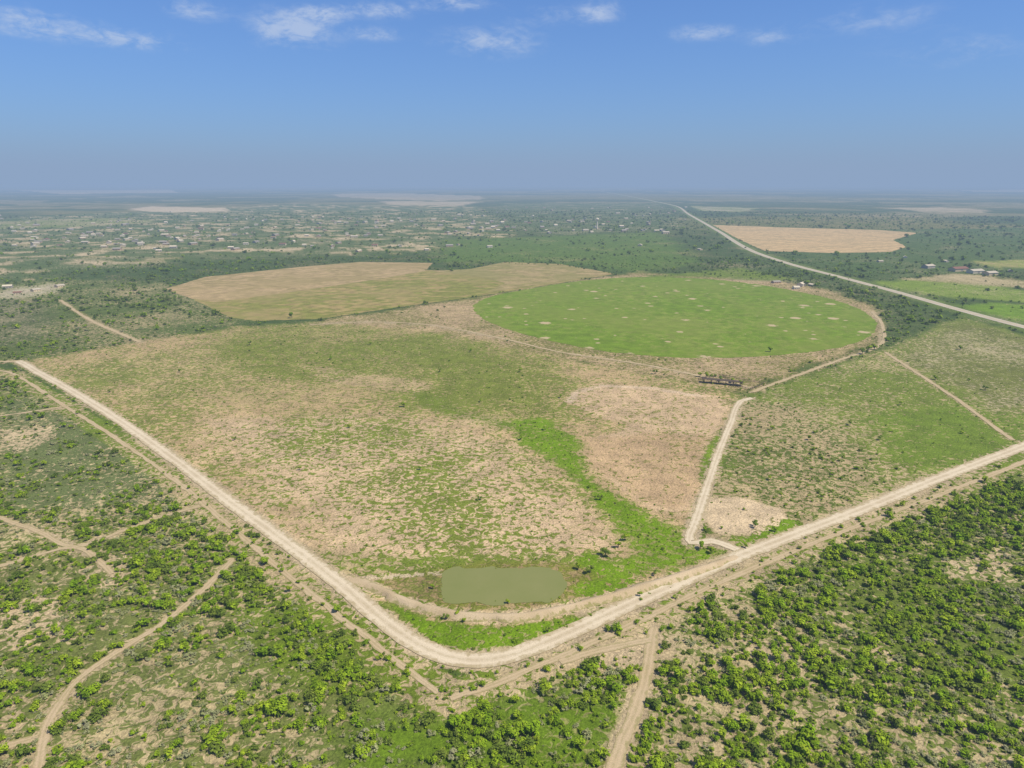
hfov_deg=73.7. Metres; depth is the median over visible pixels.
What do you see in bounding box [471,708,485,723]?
shrub
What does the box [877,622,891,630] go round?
shrub
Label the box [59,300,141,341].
dirt track
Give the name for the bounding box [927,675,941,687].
shrub
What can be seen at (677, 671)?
shrub
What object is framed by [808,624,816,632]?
shrub
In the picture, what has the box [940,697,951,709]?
shrub
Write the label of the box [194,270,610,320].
crop field
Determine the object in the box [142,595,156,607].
shrub
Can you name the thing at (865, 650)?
shrub
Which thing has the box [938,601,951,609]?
shrub
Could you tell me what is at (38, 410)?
dirt track
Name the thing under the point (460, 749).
shrub
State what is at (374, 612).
road
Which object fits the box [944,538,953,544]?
shrub
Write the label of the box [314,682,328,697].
shrub
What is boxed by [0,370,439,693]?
dirt track
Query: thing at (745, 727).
shrub
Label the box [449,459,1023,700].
dirt track
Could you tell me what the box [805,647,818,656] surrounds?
shrub
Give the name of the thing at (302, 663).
shrub
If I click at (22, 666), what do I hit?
shrub
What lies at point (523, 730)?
shrub
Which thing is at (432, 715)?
shrub
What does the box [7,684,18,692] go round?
shrub
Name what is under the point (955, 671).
shrub
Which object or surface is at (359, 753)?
shrub
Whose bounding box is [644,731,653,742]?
shrub
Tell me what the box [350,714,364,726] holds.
shrub
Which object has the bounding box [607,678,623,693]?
shrub
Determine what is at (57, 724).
shrub
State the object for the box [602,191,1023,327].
highway
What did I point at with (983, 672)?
shrub
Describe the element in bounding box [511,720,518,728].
shrub
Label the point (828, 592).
shrub
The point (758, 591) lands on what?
shrub
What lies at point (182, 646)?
shrub
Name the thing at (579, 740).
shrub
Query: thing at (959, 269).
barn
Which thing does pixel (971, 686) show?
shrub
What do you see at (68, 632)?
shrub
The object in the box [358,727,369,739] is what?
shrub
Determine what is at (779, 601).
shrub
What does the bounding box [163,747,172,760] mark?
shrub
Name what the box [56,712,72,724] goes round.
shrub
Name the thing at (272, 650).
shrub
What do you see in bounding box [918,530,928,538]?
shrub
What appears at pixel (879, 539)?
shrub
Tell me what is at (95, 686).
shrub
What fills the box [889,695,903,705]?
shrub
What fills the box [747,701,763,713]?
shrub
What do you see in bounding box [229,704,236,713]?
shrub
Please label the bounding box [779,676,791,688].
shrub
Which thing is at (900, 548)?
shrub
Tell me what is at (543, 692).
shrub
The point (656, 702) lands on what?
shrub
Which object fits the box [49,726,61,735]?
shrub
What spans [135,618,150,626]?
shrub
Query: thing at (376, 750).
shrub
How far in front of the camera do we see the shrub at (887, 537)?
237.22 m
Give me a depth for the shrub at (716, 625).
189.50 m
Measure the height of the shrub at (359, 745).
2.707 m
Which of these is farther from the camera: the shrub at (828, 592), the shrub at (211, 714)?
the shrub at (828, 592)
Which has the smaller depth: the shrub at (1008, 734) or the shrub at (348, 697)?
the shrub at (1008, 734)
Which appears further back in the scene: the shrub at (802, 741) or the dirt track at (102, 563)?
the dirt track at (102, 563)
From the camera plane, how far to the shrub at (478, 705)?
161.81 m
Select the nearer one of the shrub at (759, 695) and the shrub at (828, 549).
the shrub at (759, 695)
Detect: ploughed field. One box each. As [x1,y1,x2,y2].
[167,262,431,301]
[437,262,610,292]
[714,225,915,252]
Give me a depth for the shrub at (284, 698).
162.47 m
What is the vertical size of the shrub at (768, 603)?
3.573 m
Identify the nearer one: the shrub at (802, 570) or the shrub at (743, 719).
the shrub at (743, 719)
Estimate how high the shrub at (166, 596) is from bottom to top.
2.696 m
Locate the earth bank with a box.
[348,555,737,623]
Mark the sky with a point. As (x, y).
(92, 91)
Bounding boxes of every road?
[14,360,1023,667]
[684,397,753,550]
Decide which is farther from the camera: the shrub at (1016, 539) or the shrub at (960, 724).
the shrub at (1016, 539)
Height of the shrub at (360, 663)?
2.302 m
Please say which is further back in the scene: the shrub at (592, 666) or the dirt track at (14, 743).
the shrub at (592, 666)
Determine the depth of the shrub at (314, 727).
156.02 m
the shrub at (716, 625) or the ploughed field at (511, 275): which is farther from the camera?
the ploughed field at (511, 275)
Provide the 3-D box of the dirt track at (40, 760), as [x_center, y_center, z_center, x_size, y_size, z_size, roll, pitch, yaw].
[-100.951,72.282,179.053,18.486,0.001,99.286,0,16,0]
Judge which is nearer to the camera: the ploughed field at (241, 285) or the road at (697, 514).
the road at (697, 514)
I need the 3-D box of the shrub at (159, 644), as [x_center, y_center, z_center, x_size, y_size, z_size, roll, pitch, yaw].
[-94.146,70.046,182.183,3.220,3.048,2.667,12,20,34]
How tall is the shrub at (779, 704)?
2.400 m
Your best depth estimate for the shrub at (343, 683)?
168.08 m
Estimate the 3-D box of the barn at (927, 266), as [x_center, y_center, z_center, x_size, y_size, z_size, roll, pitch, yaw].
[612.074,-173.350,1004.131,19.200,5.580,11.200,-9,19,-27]
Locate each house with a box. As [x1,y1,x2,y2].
[2,284,12,287]
[12,291,22,293]
[30,288,41,291]
[54,284,64,287]
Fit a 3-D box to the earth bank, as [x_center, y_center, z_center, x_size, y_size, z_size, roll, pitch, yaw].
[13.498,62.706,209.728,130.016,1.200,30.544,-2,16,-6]
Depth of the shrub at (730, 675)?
170.20 m
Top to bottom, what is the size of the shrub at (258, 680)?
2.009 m
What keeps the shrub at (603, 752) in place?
on the ground
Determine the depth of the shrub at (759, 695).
164.38 m
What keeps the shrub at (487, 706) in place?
on the ground
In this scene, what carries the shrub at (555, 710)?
on the ground
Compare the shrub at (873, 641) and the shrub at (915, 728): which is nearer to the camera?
the shrub at (915, 728)
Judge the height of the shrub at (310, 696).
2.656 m
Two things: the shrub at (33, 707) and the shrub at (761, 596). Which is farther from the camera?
the shrub at (761, 596)
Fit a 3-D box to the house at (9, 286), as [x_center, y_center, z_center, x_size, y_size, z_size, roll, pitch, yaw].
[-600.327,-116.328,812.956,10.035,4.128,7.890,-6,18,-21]
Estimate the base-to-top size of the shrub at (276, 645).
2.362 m
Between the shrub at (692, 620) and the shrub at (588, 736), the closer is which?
the shrub at (588, 736)
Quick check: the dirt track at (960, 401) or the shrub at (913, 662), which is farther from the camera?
the dirt track at (960, 401)
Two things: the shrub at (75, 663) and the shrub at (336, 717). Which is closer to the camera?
the shrub at (336, 717)
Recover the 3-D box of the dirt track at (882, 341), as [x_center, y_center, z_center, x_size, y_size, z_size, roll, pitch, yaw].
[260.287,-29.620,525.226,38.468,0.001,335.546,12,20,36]
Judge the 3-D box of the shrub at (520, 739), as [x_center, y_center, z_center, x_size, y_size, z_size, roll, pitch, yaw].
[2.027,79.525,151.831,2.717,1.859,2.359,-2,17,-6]
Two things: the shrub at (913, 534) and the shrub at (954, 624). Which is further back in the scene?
the shrub at (913, 534)
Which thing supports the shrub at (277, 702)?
on the ground
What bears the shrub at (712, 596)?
on the ground
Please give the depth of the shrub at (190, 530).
241.94 m
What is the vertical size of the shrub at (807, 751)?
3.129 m
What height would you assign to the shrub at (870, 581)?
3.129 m
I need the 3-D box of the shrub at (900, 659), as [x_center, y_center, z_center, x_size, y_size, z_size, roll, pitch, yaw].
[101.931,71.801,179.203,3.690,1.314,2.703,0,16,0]
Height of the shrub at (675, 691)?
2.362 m
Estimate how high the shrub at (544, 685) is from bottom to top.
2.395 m
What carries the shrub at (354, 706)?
on the ground
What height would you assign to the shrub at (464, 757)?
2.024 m
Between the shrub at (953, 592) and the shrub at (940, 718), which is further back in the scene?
the shrub at (953, 592)
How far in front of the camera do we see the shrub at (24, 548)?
229.71 m
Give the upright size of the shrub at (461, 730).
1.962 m
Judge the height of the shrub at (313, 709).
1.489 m
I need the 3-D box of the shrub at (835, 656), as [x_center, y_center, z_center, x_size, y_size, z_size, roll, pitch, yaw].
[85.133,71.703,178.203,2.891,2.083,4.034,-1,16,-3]
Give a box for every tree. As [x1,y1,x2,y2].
[586,565,593,572]
[600,547,610,555]
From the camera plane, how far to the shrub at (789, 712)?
159.00 m
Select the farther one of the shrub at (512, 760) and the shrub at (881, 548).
the shrub at (881, 548)
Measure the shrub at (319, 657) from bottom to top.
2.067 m
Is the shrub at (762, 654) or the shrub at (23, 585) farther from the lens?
the shrub at (23, 585)
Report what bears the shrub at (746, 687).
on the ground
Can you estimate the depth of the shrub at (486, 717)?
157.48 m
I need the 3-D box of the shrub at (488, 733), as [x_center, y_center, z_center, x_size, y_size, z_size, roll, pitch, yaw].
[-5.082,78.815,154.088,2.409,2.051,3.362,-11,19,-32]
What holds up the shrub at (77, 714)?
on the ground
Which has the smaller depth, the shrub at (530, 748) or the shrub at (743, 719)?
the shrub at (530, 748)
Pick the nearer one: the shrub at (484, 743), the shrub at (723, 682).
the shrub at (484, 743)
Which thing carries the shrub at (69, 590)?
on the ground
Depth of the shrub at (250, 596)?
204.41 m
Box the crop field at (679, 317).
[473,277,877,357]
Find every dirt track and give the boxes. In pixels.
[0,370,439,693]
[0,404,77,415]
[0,505,200,546]
[0,545,114,574]
[1,736,30,748]
[32,560,234,767]
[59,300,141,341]
[311,322,750,387]
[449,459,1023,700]
[558,637,651,664]
[605,627,658,767]
[751,312,886,391]
[885,352,1014,439]
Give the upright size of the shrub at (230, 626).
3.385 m
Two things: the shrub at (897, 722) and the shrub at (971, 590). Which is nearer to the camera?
the shrub at (897, 722)
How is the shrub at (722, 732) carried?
on the ground
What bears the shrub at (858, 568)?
on the ground
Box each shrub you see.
[0,602,13,611]
[5,591,23,598]
[7,570,22,580]
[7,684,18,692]
[15,544,30,553]
[18,580,31,588]
[20,660,31,669]
[25,664,40,674]
[29,699,39,710]
[32,679,52,691]
[38,693,48,702]
[46,719,64,731]
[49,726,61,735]
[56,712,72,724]
[61,628,77,639]
[65,586,78,595]
[65,655,83,669]
[66,751,82,760]
[69,579,78,587]
[69,708,84,720]
[75,686,93,697]
[77,719,89,728]
[86,682,101,692]
[88,707,109,722]
[91,602,106,613]
[109,641,124,647]
[117,597,135,604]
[127,555,144,566]
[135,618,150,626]
[136,649,151,659]
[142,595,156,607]
[145,522,161,529]
[152,567,160,574]
[153,640,164,651]
[156,599,163,608]
[157,517,169,523]
[158,563,170,572]
[160,593,171,599]
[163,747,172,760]
[179,641,189,652]
[185,525,195,533]
[193,634,203,643]
[201,603,210,611]
[204,709,219,719]
[208,606,216,616]
[208,737,225,752]
[209,728,219,736]
[212,608,225,616]
[215,539,222,545]
[217,622,236,632]
[224,574,237,580]
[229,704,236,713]
[234,688,246,701]
[244,592,254,599]
[248,752,260,760]
[250,676,262,687]
[253,646,267,654]
[260,556,269,563]
[264,697,277,713]
[265,705,272,714]
[268,646,278,654]
[272,696,286,714]
[273,643,282,650]
[275,644,284,655]
[278,694,287,705]
[282,600,291,609]
[297,660,311,669]
[305,689,317,705]
[305,702,316,711]
[311,723,321,730]
[312,713,330,727]
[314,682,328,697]
[315,654,327,663]
[317,660,332,672]
[327,642,334,650]
[332,713,341,721]
[334,638,348,647]
[334,670,346,679]
[337,678,347,689]
[343,693,356,704]
[344,664,359,675]
[350,699,362,710]
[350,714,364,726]
[353,659,364,671]
[354,742,369,752]
[355,746,370,758]
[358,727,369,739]
[362,729,375,738]
[368,746,378,754]
[383,737,393,744]
[420,711,437,725]
[432,746,446,757]
[449,714,460,726]
[454,723,468,736]
[454,746,466,756]
[458,749,470,760]
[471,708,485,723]
[476,699,487,708]
[476,738,487,747]
[481,711,493,725]
[482,702,489,709]
[484,728,494,740]
[487,710,497,721]
[488,740,505,753]
[493,731,501,739]
[507,726,519,738]
[510,693,519,701]
[510,749,517,763]
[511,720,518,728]
[516,720,527,729]
[516,737,525,743]
[517,734,534,747]
[519,726,526,733]
[521,744,535,754]
[538,677,551,691]
[540,687,549,695]
[547,707,559,714]
[551,712,560,725]
[572,734,585,745]
[580,656,598,668]
[581,677,595,689]
[582,728,591,739]
[584,657,599,672]
[593,745,610,757]
[596,678,605,689]
[603,665,618,674]
[606,691,615,701]
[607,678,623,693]
[611,620,622,630]
[620,668,631,680]
[641,741,651,749]
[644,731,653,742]
[645,696,661,708]
[665,694,678,703]
[671,666,683,676]
[671,688,677,696]
[675,673,685,682]
[688,617,702,622]
[696,602,703,610]
[701,685,709,694]
[704,592,716,600]
[706,686,716,695]
[708,629,715,636]
[708,668,719,677]
[709,684,728,696]
[713,619,725,631]
[715,629,729,641]
[716,680,727,686]
[718,694,732,702]
[718,727,726,736]
[722,656,733,662]
[726,662,738,673]
[728,673,746,686]
[728,721,738,731]
[729,675,746,690]
[730,746,744,758]
[733,666,740,676]
[736,720,749,729]
[739,713,751,725]
[743,681,758,696]
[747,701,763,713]
[748,690,764,700]
[753,586,767,594]
[755,649,768,658]
[757,592,771,600]
[757,657,771,669]
[762,725,776,738]
[763,598,773,608]
[770,648,782,658]
[772,595,785,605]
[773,699,785,709]
[776,574,787,582]
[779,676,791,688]
[784,659,797,668]
[786,709,796,719]
[789,676,808,688]
[792,615,806,625]
[794,597,804,608]
[795,737,809,750]
[796,566,809,575]
[796,750,806,757]
[799,728,817,740]
[799,744,811,757]
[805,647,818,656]
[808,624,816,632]
[814,658,823,665]
[817,594,831,604]
[820,663,831,677]
[823,588,830,597]
[823,655,830,663]
[824,553,839,559]
[825,546,839,554]
[825,673,845,691]
[831,653,845,663]
[833,662,847,673]
[837,567,847,574]
[851,685,862,696]
[853,562,866,574]
[858,646,869,654]
[858,734,866,744]
[860,660,874,670]
[861,730,876,741]
[862,704,877,718]
[865,686,888,703]
[867,577,874,586]
[868,636,879,646]
[869,533,883,542]
[872,542,886,551]
[872,572,884,580]
[872,658,887,669]
[874,750,888,759]
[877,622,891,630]
[878,528,888,535]
[878,596,886,602]
[882,534,891,540]
[885,610,900,621]
[888,716,903,727]
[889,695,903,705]
[892,521,908,528]
[893,653,905,661]
[896,545,906,552]
[902,606,916,616]
[903,686,914,697]
[903,695,915,702]
[906,531,916,535]
[906,652,919,660]
[907,725,921,734]
[908,658,921,666]
[909,626,927,636]
[913,583,924,591]
[915,689,928,699]
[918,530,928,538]
[918,559,930,568]
[918,641,926,651]
[919,684,930,693]
[926,587,937,598]
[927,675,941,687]
[932,672,943,684]
[932,712,949,726]
[932,714,944,724]
[933,575,949,583]
[936,689,953,702]
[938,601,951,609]
[940,612,959,625]
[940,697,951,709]
[943,719,955,731]
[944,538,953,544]
[946,604,957,613]
[946,659,956,667]
[947,589,963,599]
[949,620,960,630]
[949,644,963,655]
[950,668,961,675]
[951,678,964,687]
[954,527,970,533]
[955,515,967,522]
[956,720,966,729]
[964,681,979,691]
[965,586,976,594]
[971,650,983,657]
[973,673,989,681]
[975,668,990,681]
[978,721,995,733]
[981,687,998,694]
[983,536,994,545]
[983,641,996,647]
[998,729,1017,743]
[1004,617,1023,630]
[1008,659,1023,664]
[1009,520,1022,529]
[1012,536,1022,542]
[1012,606,1023,614]
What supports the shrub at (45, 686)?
on the ground
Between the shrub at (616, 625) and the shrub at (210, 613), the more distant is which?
the shrub at (210, 613)
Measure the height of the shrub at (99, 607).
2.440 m
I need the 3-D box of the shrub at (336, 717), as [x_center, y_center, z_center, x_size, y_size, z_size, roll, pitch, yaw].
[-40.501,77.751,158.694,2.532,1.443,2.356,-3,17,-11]
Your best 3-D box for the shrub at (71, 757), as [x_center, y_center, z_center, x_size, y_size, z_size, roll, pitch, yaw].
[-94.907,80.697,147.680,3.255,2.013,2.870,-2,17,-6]
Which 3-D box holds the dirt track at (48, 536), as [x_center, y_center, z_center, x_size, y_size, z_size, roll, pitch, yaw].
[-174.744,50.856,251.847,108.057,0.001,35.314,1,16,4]
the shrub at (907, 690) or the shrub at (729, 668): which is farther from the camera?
the shrub at (729, 668)
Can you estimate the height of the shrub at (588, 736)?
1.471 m
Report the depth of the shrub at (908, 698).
164.43 m
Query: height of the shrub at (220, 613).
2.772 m
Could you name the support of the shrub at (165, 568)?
on the ground
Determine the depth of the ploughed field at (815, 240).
1537.50 m
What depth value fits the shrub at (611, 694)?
165.18 m
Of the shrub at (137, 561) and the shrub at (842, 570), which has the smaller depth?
the shrub at (842, 570)
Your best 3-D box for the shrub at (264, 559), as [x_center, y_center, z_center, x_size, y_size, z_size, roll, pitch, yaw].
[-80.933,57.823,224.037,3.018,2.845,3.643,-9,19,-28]
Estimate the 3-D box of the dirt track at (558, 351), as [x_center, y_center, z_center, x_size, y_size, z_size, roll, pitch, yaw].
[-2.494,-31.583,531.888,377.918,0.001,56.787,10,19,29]
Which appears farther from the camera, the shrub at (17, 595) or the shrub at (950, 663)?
the shrub at (17, 595)
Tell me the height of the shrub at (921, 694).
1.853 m
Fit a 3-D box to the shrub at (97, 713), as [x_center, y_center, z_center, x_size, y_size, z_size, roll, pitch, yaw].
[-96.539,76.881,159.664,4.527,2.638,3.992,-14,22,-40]
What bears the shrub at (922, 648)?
on the ground
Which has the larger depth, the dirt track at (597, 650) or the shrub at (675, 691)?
the dirt track at (597, 650)
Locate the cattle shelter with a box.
[702,377,742,385]
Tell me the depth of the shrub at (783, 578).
212.63 m
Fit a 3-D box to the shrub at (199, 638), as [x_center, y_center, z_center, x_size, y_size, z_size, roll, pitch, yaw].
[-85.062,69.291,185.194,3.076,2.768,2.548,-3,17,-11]
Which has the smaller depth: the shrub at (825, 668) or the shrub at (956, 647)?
the shrub at (825, 668)
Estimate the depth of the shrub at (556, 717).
157.81 m
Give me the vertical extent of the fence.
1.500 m
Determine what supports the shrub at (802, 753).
on the ground
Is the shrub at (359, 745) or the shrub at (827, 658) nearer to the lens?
the shrub at (359, 745)
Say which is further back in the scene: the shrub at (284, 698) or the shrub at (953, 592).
the shrub at (953, 592)
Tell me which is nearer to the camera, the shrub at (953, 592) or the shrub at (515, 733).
the shrub at (515, 733)
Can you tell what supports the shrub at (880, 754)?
on the ground
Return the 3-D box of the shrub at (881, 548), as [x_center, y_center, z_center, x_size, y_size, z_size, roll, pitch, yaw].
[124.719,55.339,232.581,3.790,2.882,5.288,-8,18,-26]
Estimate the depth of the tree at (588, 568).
218.05 m
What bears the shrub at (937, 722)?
on the ground
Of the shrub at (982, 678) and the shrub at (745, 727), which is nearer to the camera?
the shrub at (745, 727)
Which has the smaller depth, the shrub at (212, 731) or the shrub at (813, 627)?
the shrub at (212, 731)
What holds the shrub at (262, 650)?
on the ground
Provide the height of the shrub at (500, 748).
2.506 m
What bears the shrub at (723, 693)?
on the ground
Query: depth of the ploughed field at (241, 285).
884.38 m
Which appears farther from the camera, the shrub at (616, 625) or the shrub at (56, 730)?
the shrub at (616, 625)
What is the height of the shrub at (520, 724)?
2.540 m
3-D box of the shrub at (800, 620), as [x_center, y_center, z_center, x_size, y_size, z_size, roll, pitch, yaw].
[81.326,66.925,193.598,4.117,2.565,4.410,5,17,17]
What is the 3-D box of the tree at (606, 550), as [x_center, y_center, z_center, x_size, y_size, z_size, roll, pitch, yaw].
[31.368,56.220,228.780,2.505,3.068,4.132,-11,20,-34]
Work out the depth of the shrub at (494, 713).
159.35 m
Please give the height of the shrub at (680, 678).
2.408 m
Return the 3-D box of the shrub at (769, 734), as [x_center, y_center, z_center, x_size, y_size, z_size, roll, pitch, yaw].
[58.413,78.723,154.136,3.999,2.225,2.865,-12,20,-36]
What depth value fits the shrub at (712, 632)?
187.34 m
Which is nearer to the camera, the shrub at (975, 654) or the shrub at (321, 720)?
the shrub at (321, 720)
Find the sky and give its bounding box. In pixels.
[0,0,1023,183]
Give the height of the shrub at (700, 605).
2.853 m
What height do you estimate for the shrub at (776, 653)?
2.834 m
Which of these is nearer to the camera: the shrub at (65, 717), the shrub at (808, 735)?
the shrub at (808, 735)
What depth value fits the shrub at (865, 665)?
174.48 m
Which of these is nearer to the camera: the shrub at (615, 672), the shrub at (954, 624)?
the shrub at (615, 672)
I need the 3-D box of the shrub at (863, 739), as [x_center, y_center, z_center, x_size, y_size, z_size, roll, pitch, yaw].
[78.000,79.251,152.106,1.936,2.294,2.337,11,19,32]
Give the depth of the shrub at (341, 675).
171.51 m
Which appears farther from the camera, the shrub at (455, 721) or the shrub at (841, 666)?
the shrub at (841, 666)
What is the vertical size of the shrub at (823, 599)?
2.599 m
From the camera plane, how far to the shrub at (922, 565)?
220.54 m
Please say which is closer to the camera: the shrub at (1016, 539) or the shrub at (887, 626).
the shrub at (887, 626)
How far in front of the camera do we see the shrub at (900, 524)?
245.20 m
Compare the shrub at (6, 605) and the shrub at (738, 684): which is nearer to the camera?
the shrub at (738, 684)
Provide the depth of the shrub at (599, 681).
168.39 m
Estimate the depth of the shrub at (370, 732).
152.97 m
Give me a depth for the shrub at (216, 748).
149.55 m
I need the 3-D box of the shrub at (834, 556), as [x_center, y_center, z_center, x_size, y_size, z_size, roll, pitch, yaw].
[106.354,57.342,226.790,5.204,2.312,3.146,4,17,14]
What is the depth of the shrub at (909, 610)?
196.03 m
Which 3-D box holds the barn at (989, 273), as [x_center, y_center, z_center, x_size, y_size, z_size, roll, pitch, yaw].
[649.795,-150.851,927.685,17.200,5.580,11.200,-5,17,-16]
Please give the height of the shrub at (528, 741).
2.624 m
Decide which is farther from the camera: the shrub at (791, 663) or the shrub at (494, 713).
the shrub at (791, 663)
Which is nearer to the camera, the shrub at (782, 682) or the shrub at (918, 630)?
the shrub at (782, 682)
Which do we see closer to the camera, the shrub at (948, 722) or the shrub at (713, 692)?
the shrub at (948, 722)
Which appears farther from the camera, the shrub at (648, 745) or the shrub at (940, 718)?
the shrub at (940, 718)
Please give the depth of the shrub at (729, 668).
173.11 m
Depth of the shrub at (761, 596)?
203.35 m
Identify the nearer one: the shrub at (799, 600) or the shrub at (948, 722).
the shrub at (948, 722)
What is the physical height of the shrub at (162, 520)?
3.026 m
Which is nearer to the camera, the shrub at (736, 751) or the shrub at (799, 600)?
the shrub at (736, 751)
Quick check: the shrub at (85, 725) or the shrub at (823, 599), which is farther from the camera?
the shrub at (823, 599)
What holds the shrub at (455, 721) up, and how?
on the ground
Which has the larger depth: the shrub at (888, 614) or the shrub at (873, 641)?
the shrub at (888, 614)
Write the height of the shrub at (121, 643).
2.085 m
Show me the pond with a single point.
(490, 585)
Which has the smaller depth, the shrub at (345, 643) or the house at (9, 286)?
the shrub at (345, 643)
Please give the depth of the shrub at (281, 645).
181.71 m
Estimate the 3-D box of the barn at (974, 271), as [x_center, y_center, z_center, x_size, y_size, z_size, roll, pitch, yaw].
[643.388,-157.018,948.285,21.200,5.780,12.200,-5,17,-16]
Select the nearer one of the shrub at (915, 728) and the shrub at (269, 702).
the shrub at (915, 728)
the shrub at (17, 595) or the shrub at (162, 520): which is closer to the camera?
the shrub at (17, 595)
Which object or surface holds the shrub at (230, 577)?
on the ground
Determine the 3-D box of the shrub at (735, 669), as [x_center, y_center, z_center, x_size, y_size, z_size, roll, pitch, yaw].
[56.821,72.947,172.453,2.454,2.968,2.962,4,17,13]
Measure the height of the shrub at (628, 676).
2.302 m
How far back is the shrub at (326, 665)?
174.25 m
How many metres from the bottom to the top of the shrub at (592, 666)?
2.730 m
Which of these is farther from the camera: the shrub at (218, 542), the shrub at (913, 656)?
the shrub at (218, 542)
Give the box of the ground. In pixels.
[0,184,1023,767]
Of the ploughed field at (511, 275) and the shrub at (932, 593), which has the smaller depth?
the shrub at (932, 593)
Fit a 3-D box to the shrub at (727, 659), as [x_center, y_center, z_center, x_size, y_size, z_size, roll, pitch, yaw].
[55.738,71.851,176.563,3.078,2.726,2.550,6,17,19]
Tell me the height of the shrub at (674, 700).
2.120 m
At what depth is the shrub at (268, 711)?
159.84 m
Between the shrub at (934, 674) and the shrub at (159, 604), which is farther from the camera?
the shrub at (159, 604)
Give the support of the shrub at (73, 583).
on the ground
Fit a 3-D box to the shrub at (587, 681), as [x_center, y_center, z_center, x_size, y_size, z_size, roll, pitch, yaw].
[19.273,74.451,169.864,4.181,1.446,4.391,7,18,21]
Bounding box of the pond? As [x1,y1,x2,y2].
[441,566,566,605]
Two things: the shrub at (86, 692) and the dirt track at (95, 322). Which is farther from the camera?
the dirt track at (95, 322)
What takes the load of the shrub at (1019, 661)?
on the ground
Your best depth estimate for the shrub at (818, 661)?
175.44 m
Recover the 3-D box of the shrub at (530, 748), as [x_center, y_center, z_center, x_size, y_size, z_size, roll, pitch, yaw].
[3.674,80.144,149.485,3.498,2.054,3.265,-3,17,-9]
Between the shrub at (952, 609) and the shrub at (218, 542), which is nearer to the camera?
the shrub at (952, 609)
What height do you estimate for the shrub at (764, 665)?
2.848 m
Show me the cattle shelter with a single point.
(718, 380)
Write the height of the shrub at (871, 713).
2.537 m
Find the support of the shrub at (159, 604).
on the ground
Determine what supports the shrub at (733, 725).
on the ground
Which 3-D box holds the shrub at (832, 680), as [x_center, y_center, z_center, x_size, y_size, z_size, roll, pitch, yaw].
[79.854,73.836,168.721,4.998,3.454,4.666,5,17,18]
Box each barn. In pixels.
[797,282,805,286]
[921,264,935,268]
[948,266,969,271]
[966,269,984,273]
[982,271,998,275]
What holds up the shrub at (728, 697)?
on the ground
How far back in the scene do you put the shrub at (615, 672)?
173.37 m
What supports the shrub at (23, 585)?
on the ground
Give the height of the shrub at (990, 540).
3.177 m
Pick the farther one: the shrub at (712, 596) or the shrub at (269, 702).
the shrub at (712, 596)
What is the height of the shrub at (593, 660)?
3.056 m
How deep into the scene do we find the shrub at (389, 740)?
152.02 m
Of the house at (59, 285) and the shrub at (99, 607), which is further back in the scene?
the house at (59, 285)
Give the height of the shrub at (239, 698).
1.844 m
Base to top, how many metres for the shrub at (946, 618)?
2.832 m
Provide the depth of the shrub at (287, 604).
199.41 m
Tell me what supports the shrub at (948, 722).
on the ground
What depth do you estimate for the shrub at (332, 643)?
182.99 m
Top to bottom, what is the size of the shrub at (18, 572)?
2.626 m
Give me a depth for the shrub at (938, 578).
213.76 m
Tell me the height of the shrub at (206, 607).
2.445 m
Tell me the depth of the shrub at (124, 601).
202.06 m
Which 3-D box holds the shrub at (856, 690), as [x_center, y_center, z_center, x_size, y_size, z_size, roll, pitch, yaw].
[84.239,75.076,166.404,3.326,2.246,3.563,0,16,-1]
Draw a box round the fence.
[698,374,762,388]
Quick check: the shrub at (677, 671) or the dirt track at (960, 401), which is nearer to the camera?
the shrub at (677, 671)
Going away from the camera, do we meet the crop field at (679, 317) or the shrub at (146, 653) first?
the shrub at (146, 653)
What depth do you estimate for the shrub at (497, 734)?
152.78 m
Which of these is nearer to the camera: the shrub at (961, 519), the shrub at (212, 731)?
the shrub at (212, 731)
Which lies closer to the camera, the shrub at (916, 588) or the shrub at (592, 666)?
the shrub at (592, 666)
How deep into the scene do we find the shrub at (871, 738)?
153.19 m
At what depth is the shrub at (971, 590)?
206.59 m
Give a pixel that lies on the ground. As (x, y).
(664, 474)
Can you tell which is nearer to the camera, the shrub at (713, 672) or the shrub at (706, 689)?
the shrub at (706, 689)
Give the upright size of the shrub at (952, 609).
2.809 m
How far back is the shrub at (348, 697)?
163.77 m
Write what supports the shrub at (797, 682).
on the ground
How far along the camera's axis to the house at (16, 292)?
767.35 m
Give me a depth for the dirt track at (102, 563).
227.92 m
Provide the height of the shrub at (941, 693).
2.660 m
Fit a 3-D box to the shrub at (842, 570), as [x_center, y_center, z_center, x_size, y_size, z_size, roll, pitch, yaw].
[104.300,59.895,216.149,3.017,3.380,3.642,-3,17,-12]
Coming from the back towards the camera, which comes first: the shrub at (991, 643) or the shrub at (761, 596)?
the shrub at (761, 596)

